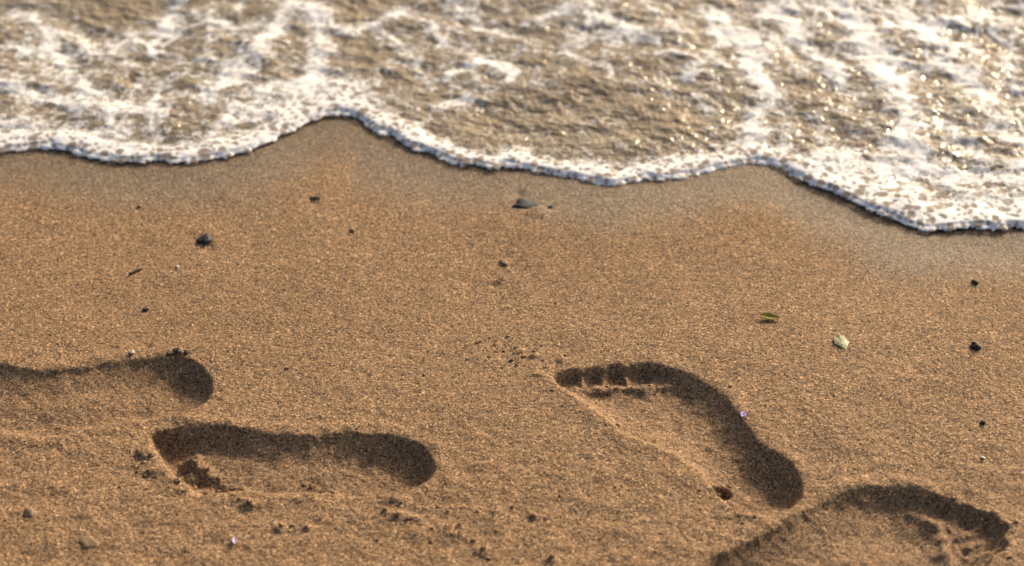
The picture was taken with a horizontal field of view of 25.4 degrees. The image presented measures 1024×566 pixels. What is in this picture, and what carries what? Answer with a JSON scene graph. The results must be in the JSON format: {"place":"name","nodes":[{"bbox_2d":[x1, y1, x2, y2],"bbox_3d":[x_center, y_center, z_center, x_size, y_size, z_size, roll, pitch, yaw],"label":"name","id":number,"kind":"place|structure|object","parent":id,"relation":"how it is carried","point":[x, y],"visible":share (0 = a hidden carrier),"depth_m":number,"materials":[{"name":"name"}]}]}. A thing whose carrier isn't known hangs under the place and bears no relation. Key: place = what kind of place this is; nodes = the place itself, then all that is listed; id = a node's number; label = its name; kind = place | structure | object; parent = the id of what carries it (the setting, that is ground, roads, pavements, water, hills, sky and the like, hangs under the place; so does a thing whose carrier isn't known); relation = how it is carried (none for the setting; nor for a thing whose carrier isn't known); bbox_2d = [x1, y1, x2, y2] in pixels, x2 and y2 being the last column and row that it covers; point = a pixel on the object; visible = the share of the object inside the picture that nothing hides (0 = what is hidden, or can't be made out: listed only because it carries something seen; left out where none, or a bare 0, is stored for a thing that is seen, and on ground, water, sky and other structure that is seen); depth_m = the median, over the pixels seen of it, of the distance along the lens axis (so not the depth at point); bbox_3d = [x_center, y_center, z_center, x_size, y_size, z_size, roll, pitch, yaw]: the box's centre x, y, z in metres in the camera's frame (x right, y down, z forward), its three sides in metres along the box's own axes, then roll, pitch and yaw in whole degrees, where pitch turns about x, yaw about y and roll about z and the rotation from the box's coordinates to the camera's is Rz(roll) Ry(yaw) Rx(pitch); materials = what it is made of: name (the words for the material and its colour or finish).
{"place":"outdoors","nodes":[
{"label":"outdoors","id":0,"kind":"place"},
{"bbox_2d":[0,114,1023,565],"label":"sand","id":1,"kind":"structure","parent":0,"point":[390,300],"depth_m":2.21,"materials":[{"name":"beige sand"}]},
{"bbox_2d":[23,507,37,517],"bbox_3d":[-0.426,0.203,2.010,0.016,0.006,0.012,30,54,31],"label":"pebble","id":2,"kind":"object","parent":1,"relation":"on","point":[29,512],"visible":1,"depth_m":2.01,"materials":[{"name":"beige stone"}]},
{"bbox_2d":[78,536,98,549],"bbox_3d":[-0.369,0.227,1.983,0.018,0.005,0.017,-7,39,-9],"label":"pebble","id":3,"kind":"object","parent":1,"relation":"on","point":[87,542],"visible":1,"depth_m":1.98,"materials":[{"name":"beige stone"}]},
{"bbox_2d":[0,349,221,441],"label":"footprint","id":4,"kind":"object","parent":1,"relation":"on","point":[49,402],"visible":1,"depth_m":2.15},
{"bbox_2d":[173,347,180,354],"bbox_3d":[-0.322,0.065,2.186,0.009,0.006,0.010,-12,41,-6],"label":"sand clod","id":5,"kind":"object","parent":4,"relation":"on","point":[176,350],"visible":1,"depth_m":2.18,"materials":[{"name":"brown sand"}]},
{"bbox_2d":[129,268,142,274],"bbox_3d":[-0.379,-0.012,2.287,0.017,0.003,0.004,-30,47,-33],"label":"twig","id":6,"kind":"object","parent":1,"relation":"on","point":[132,272],"visible":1,"depth_m":2.29,"materials":[{"name":"brown wood"}]},
{"bbox_2d":[196,233,213,244],"bbox_3d":[-0.314,-0.044,2.331,0.018,0.008,0.015,-20,40,-15],"label":"pebble","id":7,"kind":"object","parent":1,"relation":"on","point":[205,239],"visible":1,"depth_m":2.33,"materials":[{"name":"black stone"}]},
{"bbox_2d":[246,498,252,504],"bbox_3d":[-0.233,0.194,2.018,0.006,0.004,0.008,-17,48,-8],"label":"sand clod","id":8,"kind":"object","parent":1,"relation":"on","point":[249,501],"visible":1,"depth_m":2.02,"materials":[{"name":"brown sand"}]},
{"bbox_2d":[141,419,442,501],"bbox_3d":[-0.202,0.167,2.071,0.279,0.024,0.108,0,38,0],"label":"footprint","id":9,"kind":"object","parent":1,"relation":"on","point":[365,463],"visible":1,"depth_m":2.08},
{"bbox_2d":[173,478,181,482],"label":"sand clod","id":10,"kind":"object","parent":9,"relation":"on","point":[177,480],"visible":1,"depth_m":2.04,"materials":[{"name":"brown sand"}]},
{"bbox_2d":[309,484,316,489],"bbox_3d":[-0.180,0.184,2.054,0.008,0.004,0.008,31,50,22],"label":"sand clod","id":11,"kind":"object","parent":9,"relation":"on","point":[311,486],"visible":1,"depth_m":2.05,"materials":[{"name":"brown sand"}]},
{"bbox_2d":[309,196,320,199],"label":"pebble","id":12,"kind":"object","parent":1,"relation":"on","point":[315,197],"visible":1,"depth_m":2.38,"materials":[{"name":"grey stone"}]},
{"bbox_2d":[500,259,507,264],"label":"pebble","id":13,"kind":"object","parent":1,"relation":"on","point":[503,261],"visible":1,"depth_m":2.30,"materials":[{"name":"beige stone"}]},
{"bbox_2d":[512,198,540,208],"bbox_3d":[0.017,-0.082,2.377,0.032,0.006,0.018,12,39,14],"label":"pebble","id":14,"kind":"object","parent":1,"relation":"on","point":[524,203],"visible":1,"depth_m":2.38,"materials":[{"name":"stone"}]},
{"bbox_2d":[545,358,811,519],"bbox_3d":[0.165,0.138,2.111,0.124,0.026,0.286,-29,47,-32],"label":"footprint","id":15,"kind":"object","parent":1,"relation":"on","point":[709,437],"visible":1,"depth_m":2.11},
{"bbox_2d":[760,312,779,318],"bbox_3d":[0.253,0.033,2.225,0.021,0.003,0.008,9,50,11],"label":"leaf","id":16,"kind":"object","parent":1,"relation":"on","point":[768,315],"visible":1,"depth_m":2.23,"materials":[{"name":"plant"}]},
{"bbox_2d":[833,333,849,349],"bbox_3d":[0.319,0.057,2.196,0.020,0.003,0.016,30,47,32],"label":"shell fragment","id":17,"kind":"object","parent":1,"relation":"on","point":[840,340],"visible":1,"depth_m":2.19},
{"bbox_2d":[686,480,1016,565],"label":"footprint","id":18,"kind":"object","parent":1,"relation":"on","point":[879,523],"visible":1,"depth_m":2.00},
{"bbox_2d":[972,279,978,284],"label":"pebble","id":19,"kind":"object","parent":1,"relation":"on","point":[975,282],"visible":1,"depth_m":2.27,"materials":[{"name":"brown stone"}]},
{"bbox_2d":[970,342,981,349],"bbox_3d":[0.446,0.061,2.189,0.011,0.007,0.010,14,40,17],"label":"pebble","id":20,"kind":"object","parent":1,"relation":"on","point":[975,345],"visible":1,"depth_m":2.19,"materials":[{"name":"black stone"}]},
{"bbox_2d":[0,0,1023,229],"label":"water","id":21,"kind":"structure","parent":0,"point":[661,126],"depth_m":2.56,"materials":[{"name":"beige liquid"}]},
{"bbox_2d":[0,0,1023,232],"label":"sea foam","id":22,"kind":"object","parent":21,"relation":"on","point":[907,204],"visible":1,"depth_m":2.52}
]}

